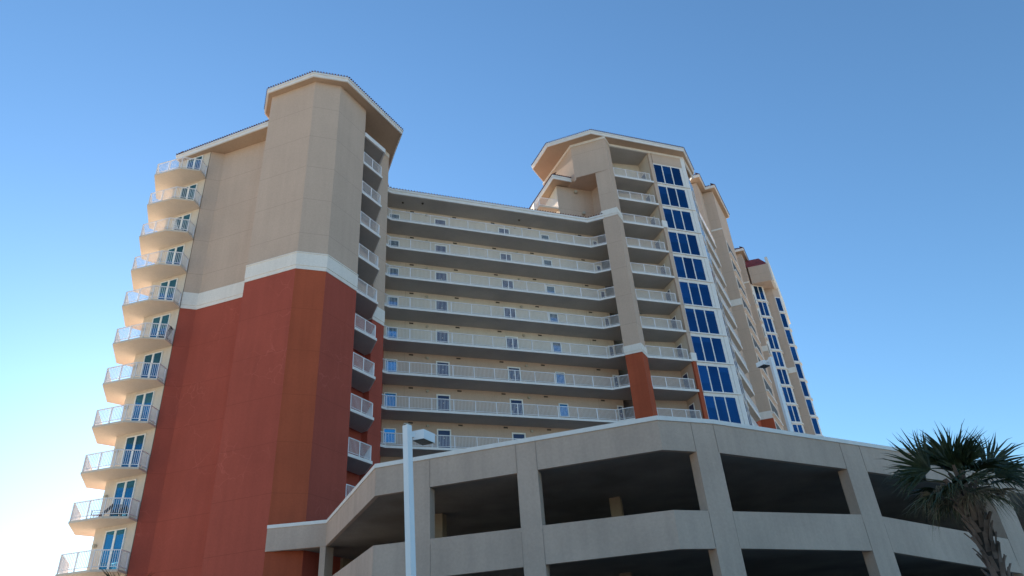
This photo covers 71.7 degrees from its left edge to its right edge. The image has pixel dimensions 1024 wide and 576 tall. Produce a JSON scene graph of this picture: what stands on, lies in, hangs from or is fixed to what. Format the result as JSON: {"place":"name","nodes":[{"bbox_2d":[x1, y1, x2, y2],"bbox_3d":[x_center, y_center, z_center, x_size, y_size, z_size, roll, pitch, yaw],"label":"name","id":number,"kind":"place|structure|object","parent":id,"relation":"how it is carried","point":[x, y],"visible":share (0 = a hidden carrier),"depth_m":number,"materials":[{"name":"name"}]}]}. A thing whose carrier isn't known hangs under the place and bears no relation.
{"place":"outdoors","nodes":[
{"label":"outdoors","id":0,"kind":"place"},
{"bbox_2d":[0,0,1023,575],"label":"sky","id":1,"kind":"structure","parent":0,"point":[872,151],"materials":[{"name":"blue"}]},
{"label":"ground","id":2,"kind":"structure","parent":0,"visible":0},
{"bbox_2d":[55,70,823,575],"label":"condominium building","id":3,"kind":"structure","parent":2,"relation":"on","point":[329,306],"depth_m":56.67,"materials":[{"name":"beige paint"}]},
{"bbox_2d":[90,504,114,517],"bbox_3d":[-25.212,13.860,43.607,1.115,1.056,0.565,5,-32,-15],"label":"patio chair","id":4,"kind":"object","parent":3,"relation":"on","point":[107,510],"visible":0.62,"depth_m":43.63,"materials":[{"name":"white plastic"}]},
{"bbox_2d":[98,528,126,568],"bbox_3d":[-24.223,15.960,42.918,1.559,2.620,0.080,-13,-32,15],"label":"sliding door","id":5,"kind":"structure","parent":3,"relation":"in","point":[113,539],"depth_m":43.07,"materials":[{"name":"teal glass"}]},
{"bbox_2d":[110,505,124,515],"bbox_3d":[-24.237,13.738,43.529,0.565,1.056,0.785,3,-32,-13],"label":"patio chair","id":6,"kind":"object","parent":3,"relation":"on","point":[120,509],"visible":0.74,"depth_m":43.60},
{"bbox_2d":[109,479,136,515],"bbox_3d":[-24.421,13.392,44.456,1.559,2.620,0.080,-13,-32,15],"label":"sliding door","id":7,"kind":"structure","parent":3,"relation":"in","point":[124,489],"depth_m":44.69,"materials":[{"name":"teal glass"}]},
{"bbox_2d":[120,433,145,466],"bbox_3d":[-24.620,10.824,45.994,1.559,2.620,0.080,-13,-32,15],"label":"sliding door","id":8,"kind":"structure","parent":3,"relation":"in","point":[136,442],"depth_m":46.19,"materials":[{"name":"teal glass"}]},
{"bbox_2d":[130,391,154,420],"bbox_3d":[-24.818,8.256,47.532,1.559,2.620,0.080,-13,-32,15],"label":"sliding door","id":9,"kind":"structure","parent":3,"relation":"in","point":[146,398],"depth_m":47.75,"materials":[{"name":"teal glass"}]},
{"bbox_2d":[140,351,162,377],"bbox_3d":[-25.017,5.687,49.069,1.559,2.620,0.080,-13,-32,15],"label":"sliding door","id":10,"kind":"structure","parent":3,"relation":"in","point":[156,357],"depth_m":49.31,"materials":[{"name":"teal glass"}]},
{"bbox_2d":[149,313,170,337],"bbox_3d":[-25.215,3.119,50.607,1.559,2.620,0.080,-13,-32,15],"label":"sliding door","id":11,"kind":"structure","parent":3,"relation":"in","point":[164,319],"depth_m":50.91,"materials":[{"name":"teal glass"}]},
{"bbox_2d":[157,326,172,337],"bbox_3d":[-24.182,3.233,49.403,0.785,1.056,0.565,1,-31,-9],"label":"patio chair","id":12,"kind":"object","parent":3,"relation":"on","point":[161,336],"visible":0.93,"depth_m":49.37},
{"bbox_2d":[157,278,177,299],"bbox_3d":[-25.414,0.551,52.145,1.559,2.620,0.080,-13,-32,15],"label":"sliding door","id":13,"kind":"structure","parent":3,"relation":"in","point":[173,282],"depth_m":52.44,"materials":[{"name":"teal glass"}]},
{"bbox_2d":[165,244,184,264],"bbox_3d":[-25.613,-2.017,53.683,1.559,2.620,0.080,-13,-32,15],"label":"sliding door","id":14,"kind":"structure","parent":3,"relation":"in","point":[181,248],"depth_m":54.00,"materials":[{"name":"white glass"}]},
{"bbox_2d":[172,219,183,230],"bbox_3d":[-25.420,-4.523,53.848,0.565,1.057,0.785,-21,-35,25],"label":"patio chair","id":15,"kind":"object","parent":3,"relation":"on","point":[175,225],"visible":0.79,"depth_m":53.75,"materials":[{"name":"white plastic"}]},
{"bbox_2d":[172,213,191,230],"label":"sliding door","id":16,"kind":"structure","parent":3,"relation":"in","point":[188,216],"depth_m":55.56,"materials":[{"name":"white glass"}]},
{"bbox_2d":[179,183,197,198],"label":"sliding door","id":17,"kind":"structure","parent":3,"relation":"in","point":[194,185],"depth_m":57.13,"materials":[{"name":"white glass"}]},
{"bbox_2d":[186,155,203,169],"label":"sliding door","id":18,"kind":"structure","parent":3,"relation":"in","point":[199,157],"depth_m":58.69,"materials":[{"name":"white glass"}]},
{"bbox_2d":[383,428,395,443],"bbox_3d":[-9.577,11.562,55.440,1.015,1.230,0.070,6,-33,-18],"label":"window","id":19,"kind":"structure","parent":3,"relation":"in","point":[390,430],"depth_m":55.45,"materials":[{"name":"teal glass"}]},
{"bbox_2d":[384,392,396,407],"bbox_3d":[-9.776,8.993,56.978,1.015,1.230,0.070,6,-33,-18],"label":"window","id":20,"kind":"structure","parent":3,"relation":"in","point":[390,400],"depth_m":57.01,"materials":[{"name":"teal glass"}]},
{"bbox_2d":[385,358,396,371],"bbox_3d":[-9.974,6.425,58.516,1.015,1.230,0.070,6,-33,-18],"label":"window","id":21,"kind":"structure","parent":3,"relation":"in","point":[389,362],"depth_m":58.53,"materials":[{"name":"teal glass"}]},
{"bbox_2d":[386,327,397,337],"bbox_3d":[-10.173,3.857,60.053,1.015,1.230,0.070,6,-33,-18],"label":"window","id":22,"kind":"structure","parent":3,"relation":"in","point":[392,332],"depth_m":60.09,"materials":[{"name":"teal glass"}]},
{"bbox_2d":[387,296,397,305],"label":"window","id":23,"kind":"structure","parent":3,"relation":"in","point":[388,297],"depth_m":61.68,"materials":[{"name":"teal glass"}]},
{"bbox_2d":[388,240,398,246],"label":"window","id":24,"kind":"structure","parent":3,"relation":"in","point":[392,241],"depth_m":64.84,"materials":[{"name":"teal glass"}]},
{"bbox_2d":[390,267,398,275],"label":"window","id":25,"kind":"structure","parent":3,"relation":"in","point":[394,269],"depth_m":63.29,"materials":[{"name":"teal glass"}]},
{"bbox_2d":[389,213,399,218],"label":"window","id":26,"kind":"structure","parent":3,"relation":"in","point":[394,215],"depth_m":66.40,"materials":[{"name":"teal glass"}]},
{"bbox_2d":[434,218,445,225],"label":"entry door","id":27,"kind":"structure","parent":3,"relation":"in","point":[435,219],"depth_m":67.73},
{"bbox_2d":[435,244,445,252],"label":"entry door","id":28,"kind":"structure","parent":3,"relation":"in","point":[438,246],"depth_m":66.18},
{"bbox_2d":[435,300,447,310],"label":"entry door","id":29,"kind":"structure","parent":3,"relation":"in","point":[436,302],"depth_m":62.99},
{"bbox_2d":[435,272,447,280],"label":"entry door","id":30,"kind":"structure","parent":3,"relation":"in","point":[437,273],"depth_m":64.61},
{"bbox_2d":[436,330,448,342],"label":"entry door","id":31,"kind":"structure","parent":3,"relation":"in","point":[438,333],"depth_m":61.47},
{"bbox_2d":[436,361,449,375],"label":"entry door","id":32,"kind":"structure","parent":3,"relation":"in","point":[437,362],"depth_m":59.90,"materials":[{"name":"glass"}]},
{"bbox_2d":[436,394,450,410],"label":"entry door","id":33,"kind":"structure","parent":3,"relation":"in","point":[441,396],"depth_m":58.33,"materials":[{"name":"glass"}]},
{"bbox_2d":[437,429,451,447],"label":"entry door","id":34,"kind":"structure","parent":3,"relation":"in","point":[439,431],"depth_m":56.76,"materials":[{"name":"glass"}]},
{"bbox_2d":[498,227,509,234],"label":"entry door","id":35,"kind":"structure","parent":3,"relation":"in","point":[502,231],"depth_m":69.68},
{"bbox_2d":[499,252,511,260],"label":"entry door","id":36,"kind":"structure","parent":3,"relation":"in","point":[501,254],"depth_m":68.10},
{"bbox_2d":[501,279,513,288],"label":"entry door","id":37,"kind":"structure","parent":3,"relation":"in","point":[502,281],"depth_m":66.50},
{"bbox_2d":[503,307,515,317],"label":"entry door","id":38,"kind":"structure","parent":3,"relation":"in","point":[505,309],"depth_m":64.95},
{"bbox_2d":[505,336,518,348],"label":"entry door","id":39,"kind":"structure","parent":3,"relation":"in","point":[506,340],"depth_m":63.36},
{"bbox_2d":[507,366,520,380],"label":"entry door","id":40,"kind":"structure","parent":3,"relation":"in","point":[510,368],"depth_m":61.84,"materials":[{"name":"glass"}]},
{"bbox_2d":[509,399,523,414],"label":"entry door","id":41,"kind":"structure","parent":3,"relation":"in","point":[520,401],"depth_m":60.27,"materials":[{"name":"glass"}]},
{"bbox_2d":[512,432,525,439],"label":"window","id":42,"kind":"structure","parent":3,"relation":"in","point":[514,435],"depth_m":58.92,"materials":[{"name":"blue glass"}]},
{"bbox_2d":[543,259,551,265],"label":"window","id":43,"kind":"structure","parent":3,"relation":"in","point":[549,262],"depth_m":69.37,"materials":[{"name":"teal glass"}]},
{"bbox_2d":[546,285,555,293],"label":"window","id":44,"kind":"structure","parent":3,"relation":"in","point":[552,290],"depth_m":67.80,"materials":[{"name":"teal glass"}]},
{"bbox_2d":[549,313,558,321],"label":"window","id":45,"kind":"structure","parent":3,"relation":"in","point":[555,317],"depth_m":66.23,"materials":[{"name":"teal glass"}]},
{"bbox_2d":[552,342,561,352],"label":"window","id":46,"kind":"structure","parent":3,"relation":"in","point":[557,346],"depth_m":64.63,"materials":[{"name":"teal glass"}]},
{"bbox_2d":[555,372,565,383],"bbox_3d":[4.313,8.045,63.066,0.908,1.230,0.070,6,-33,-18],"label":"window","id":47,"kind":"structure","parent":3,"relation":"in","point":[559,375],"depth_m":63.09,"materials":[{"name":"teal glass"}]},
{"bbox_2d":[558,403,568,416],"bbox_3d":[4.512,10.613,61.528,0.908,1.230,0.070,6,-33,-18],"label":"window","id":48,"kind":"structure","parent":3,"relation":"in","point":[560,404],"depth_m":61.55,"materials":[{"name":"teal glass"}]},
{"bbox_2d":[604,318,610,326],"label":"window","id":49,"kind":"structure","parent":3,"relation":"in","point":[607,319],"depth_m":67.92,"materials":[{"name":"grey glass"}]},
{"bbox_2d":[608,345,614,355],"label":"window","id":50,"kind":"structure","parent":3,"relation":"in","point":[609,348],"depth_m":66.37,"materials":[{"name":"grey glass"}]},
{"bbox_2d":[612,375,619,386],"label":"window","id":51,"kind":"structure","parent":3,"relation":"in","point":[615,379],"depth_m":64.80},
{"bbox_2d":[617,405,624,419],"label":"entry door","id":52,"kind":"structure","parent":3,"relation":"in","point":[618,407],"depth_m":63.24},
{"bbox_2d":[660,264,666,274],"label":"side door","id":53,"kind":"structure","parent":3,"relation":"in","point":[662,272],"depth_m":71.79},
{"bbox_2d":[665,289,671,301],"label":"side door","id":54,"kind":"structure","parent":3,"relation":"in","point":[667,296],"depth_m":70.18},
{"bbox_2d":[653,163,689,188],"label":"window","id":55,"kind":"structure","parent":3,"relation":"in","point":[665,175],"depth_m":77.11,"materials":[{"name":"blue glass"}]},
{"bbox_2d":[671,316,677,328],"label":"side door","id":56,"kind":"structure","parent":3,"relation":"in","point":[674,318],"depth_m":68.73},
{"bbox_2d":[657,184,695,210],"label":"window","id":57,"kind":"structure","parent":3,"relation":"in","point":[671,197],"depth_m":75.57,"materials":[{"name":"blue glass"}]},
{"bbox_2d":[676,343,683,357],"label":"side door","id":58,"kind":"structure","parent":3,"relation":"in","point":[680,345],"depth_m":67.15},
{"bbox_2d":[662,207,701,233],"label":"window","id":59,"kind":"structure","parent":3,"relation":"in","point":[679,220],"depth_m":74.04,"materials":[{"name":"blue glass"}]},
{"bbox_2d":[682,373,690,388],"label":"side door","id":60,"kind":"structure","parent":3,"relation":"in","point":[685,375],"depth_m":65.55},
{"bbox_2d":[667,230,707,257],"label":"window","id":61,"kind":"structure","parent":3,"relation":"in","point":[682,243],"depth_m":72.50,"materials":[{"name":"blue glass"}]},
{"bbox_2d":[688,403,696,417],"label":"side door","id":62,"kind":"structure","parent":3,"relation":"in","point":[691,407],"depth_m":64.09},
{"bbox_2d":[687,174,698,209],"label":"window","id":63,"kind":"structure","parent":3,"relation":"in","point":[692,190],"depth_m":79.47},
{"bbox_2d":[673,254,713,283],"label":"window","id":64,"kind":"structure","parent":3,"relation":"in","point":[688,268],"depth_m":70.96,"materials":[{"name":"blue glass"}]},
{"bbox_2d":[693,197,703,229],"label":"window","id":65,"kind":"structure","parent":3,"relation":"in","point":[697,210],"depth_m":77.81,"materials":[{"name":"glass"}]},
{"bbox_2d":[678,280,719,309],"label":"window","id":66,"kind":"structure","parent":3,"relation":"in","point":[694,294],"depth_m":69.42,"materials":[{"name":"blue glass"}]},
{"bbox_2d":[698,218,709,252],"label":"window","id":67,"kind":"structure","parent":3,"relation":"in","point":[703,234],"depth_m":76.32,"materials":[{"name":"glass"}]},
{"bbox_2d":[684,306,726,336],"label":"window","id":68,"kind":"structure","parent":3,"relation":"in","point":[701,321],"depth_m":67.90,"materials":[{"name":"blue glass"}]},
{"bbox_2d":[703,239,715,275],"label":"window","id":69,"kind":"structure","parent":3,"relation":"in","point":[708,254],"depth_m":74.82,"materials":[{"name":"blue glass"}]},
{"bbox_2d":[690,334,733,365],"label":"window","id":70,"kind":"structure","parent":3,"relation":"in","point":[708,349],"depth_m":66.36,"materials":[{"name":"blue glass"}]},
{"bbox_2d":[709,263,721,299],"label":"window","id":71,"kind":"structure","parent":3,"relation":"in","point":[714,278],"depth_m":73.25,"materials":[{"name":"glass"}]},
{"bbox_2d":[697,363,741,395],"bbox_3d":[18.918,8.383,64.863,4.000,3.000,0.260,6,-33,-17],"label":"window","id":72,"kind":"structure","parent":3,"relation":"in","point":[715,379],"depth_m":64.80,"materials":[{"name":"blue glass"}]},
{"bbox_2d":[716,290,727,325],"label":"window","id":73,"kind":"structure","parent":3,"relation":"in","point":[720,302],"depth_m":71.75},
{"bbox_2d":[703,394,743,423],"bbox_3d":[19.116,10.952,63.325,4.000,3.000,0.260,6,-33,-17],"label":"window","id":74,"kind":"structure","parent":3,"relation":"in","point":[727,408],"depth_m":63.39,"materials":[{"name":"blue glass"}]},
{"bbox_2d":[722,315,734,352],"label":"window","id":75,"kind":"structure","parent":3,"relation":"in","point":[727,330],"depth_m":70.33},
{"bbox_2d":[726,241,740,271],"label":"far window","id":76,"kind":"structure","parent":3,"relation":"in","point":[730,251],"depth_m":102.45,"materials":[{"name":"paint"}]},
{"bbox_2d":[729,343,741,380],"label":"window","id":77,"kind":"structure","parent":3,"relation":"in","point":[733,354],"depth_m":68.76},
{"bbox_2d":[730,257,745,288],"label":"far window","id":78,"kind":"structure","parent":3,"relation":"in","point":[734,267],"depth_m":100.98,"materials":[{"name":"paint"}]},
{"bbox_2d":[736,371,748,409],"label":"window","id":79,"kind":"structure","parent":3,"relation":"in","point":[740,382],"depth_m":67.17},
{"bbox_2d":[735,275,750,306],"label":"far window","id":80,"kind":"structure","parent":3,"relation":"in","point":[741,290],"depth_m":99.47,"materials":[{"name":"paint"}]},
{"bbox_2d":[740,294,755,324],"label":"far window","id":81,"kind":"structure","parent":3,"relation":"in","point":[746,308],"depth_m":97.89,"materials":[{"name":"paint"}]},
{"bbox_2d":[744,402,752,424],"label":"window","id":82,"kind":"structure","parent":3,"relation":"in","point":[748,413],"depth_m":65.90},
{"bbox_2d":[745,313,760,343],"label":"far window","id":83,"kind":"structure","parent":3,"relation":"in","point":[751,327],"depth_m":96.46,"materials":[{"name":"paint"}]},
{"bbox_2d":[751,334,763,359],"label":"far window","id":84,"kind":"structure","parent":3,"relation":"in","point":[756,346],"depth_m":94.77,"materials":[{"name":"paint"}]},
{"bbox_2d":[753,285,768,304],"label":"window","id":85,"kind":"structure","parent":3,"relation":"in","point":[759,291],"depth_m":116.86,"materials":[{"name":"blue glass"}]},
{"bbox_2d":[756,353,771,383],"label":"far window","id":86,"kind":"structure","parent":3,"relation":"in","point":[763,370],"depth_m":93.38,"materials":[{"name":"paint"}]},
{"bbox_2d":[757,301,773,320],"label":"window","id":87,"kind":"structure","parent":3,"relation":"in","point":[764,309],"depth_m":115.30,"materials":[{"name":"blue glass"}]},
{"bbox_2d":[762,375,777,404],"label":"far window","id":88,"kind":"structure","parent":3,"relation":"in","point":[768,389],"depth_m":91.99,"materials":[{"name":"paint"}]},
{"bbox_2d":[762,317,778,336],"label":"window","id":89,"kind":"structure","parent":3,"relation":"in","point":[768,322],"depth_m":113.77,"materials":[{"name":"blue glass"}]},
{"bbox_2d":[766,334,783,353],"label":"window","id":90,"kind":"structure","parent":3,"relation":"in","point":[773,341],"depth_m":112.24,"materials":[{"name":"blue glass"}]},
{"bbox_2d":[768,397,782,426],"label":"far window","id":91,"kind":"structure","parent":3,"relation":"in","point":[774,411],"depth_m":90.49,"materials":[{"name":"paint"}]},
{"bbox_2d":[771,351,788,370],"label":"window","id":92,"kind":"structure","parent":3,"relation":"in","point":[778,358],"depth_m":110.70,"materials":[{"name":"blue glass"}]},
{"bbox_2d":[775,297,787,315],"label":"window","id":93,"kind":"structure","parent":3,"relation":"in","point":[778,300],"depth_m":117.04,"materials":[{"name":"blue glass"}]},
{"bbox_2d":[776,368,793,388],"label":"window","id":94,"kind":"structure","parent":3,"relation":"in","point":[784,379],"depth_m":109.16,"materials":[{"name":"blue glass"}]},
{"bbox_2d":[779,313,791,331],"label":"window","id":95,"kind":"structure","parent":3,"relation":"in","point":[783,316],"depth_m":115.47,"materials":[{"name":"blue glass"}]},
{"bbox_2d":[781,386,798,407],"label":"window","id":96,"kind":"structure","parent":3,"relation":"in","point":[788,393],"depth_m":107.63,"materials":[{"name":"blue glass"}]},
{"bbox_2d":[784,329,796,348],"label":"window","id":97,"kind":"structure","parent":3,"relation":"in","point":[788,333],"depth_m":113.95,"materials":[{"name":"blue glass"}]},
{"bbox_2d":[786,405,804,425],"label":"window","id":98,"kind":"structure","parent":3,"relation":"in","point":[794,414],"depth_m":106.09,"materials":[{"name":"blue glass"}]},
{"bbox_2d":[789,346,801,364],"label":"window","id":99,"kind":"structure","parent":3,"relation":"in","point":[794,353],"depth_m":112.41,"materials":[{"name":"blue glass"}]},
{"bbox_2d":[792,424,804,432],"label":"window","id":100,"kind":"structure","parent":3,"relation":"in","point":[799,428],"depth_m":104.98,"materials":[{"name":"blue glass"}]},
{"bbox_2d":[794,363,807,382],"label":"window","id":101,"kind":"structure","parent":3,"relation":"in","point":[798,366],"depth_m":110.85,"materials":[{"name":"blue glass"}]},
{"bbox_2d":[800,381,812,400],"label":"window","id":102,"kind":"structure","parent":3,"relation":"in","point":[804,386],"depth_m":109.32,"materials":[{"name":"blue glass"}]},
{"bbox_2d":[805,399,818,418],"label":"window","id":103,"kind":"structure","parent":3,"relation":"in","point":[811,410],"depth_m":107.81,"materials":[{"name":"blue glass"}]},
{"bbox_2d":[810,417,823,435],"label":"window","id":104,"kind":"structure","parent":3,"relation":"in","point":[816,427],"depth_m":106.32,"materials":[{"name":"blue glass"}]},
{"bbox_2d":[265,415,1023,575],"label":"parking garage","id":105,"kind":"structure","parent":2,"relation":"on","point":[656,495],"depth_m":30.18,"materials":[{"name":"paint"}]},
{"bbox_2d":[756,357,793,431],"bbox_3d":[14.082,6.852,36.818,0.566,6.950,1.071,14,-36,-28],"label":"street lamp","id":106,"kind":"object","parent":105,"relation":"on","point":[764,364],"visible":0.73,"depth_m":37.50,"materials":[{"name":"metal"}]},
{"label":"parking lot asphalt","id":107,"kind":"structure","parent":0,"visible":0},
{"bbox_2d":[102,565,150,575],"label":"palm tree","id":108,"kind":"object","parent":107,"relation":"on","point":[113,573],"visible":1,"depth_m":13.38,"materials":[{"name":"green plant"}]},
{"bbox_2d":[402,423,434,575],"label":"street lamp","id":109,"kind":"object","parent":107,"relation":"on","point":[422,437],"visible":1,"depth_m":19.73,"materials":[{"name":"metal"}]},
{"bbox_2d":[878,421,1023,575],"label":"palm tree","id":110,"kind":"object","parent":107,"relation":"on","point":[966,502],"visible":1,"depth_m":10.77,"materials":[{"name":"green plant"}]}
]}

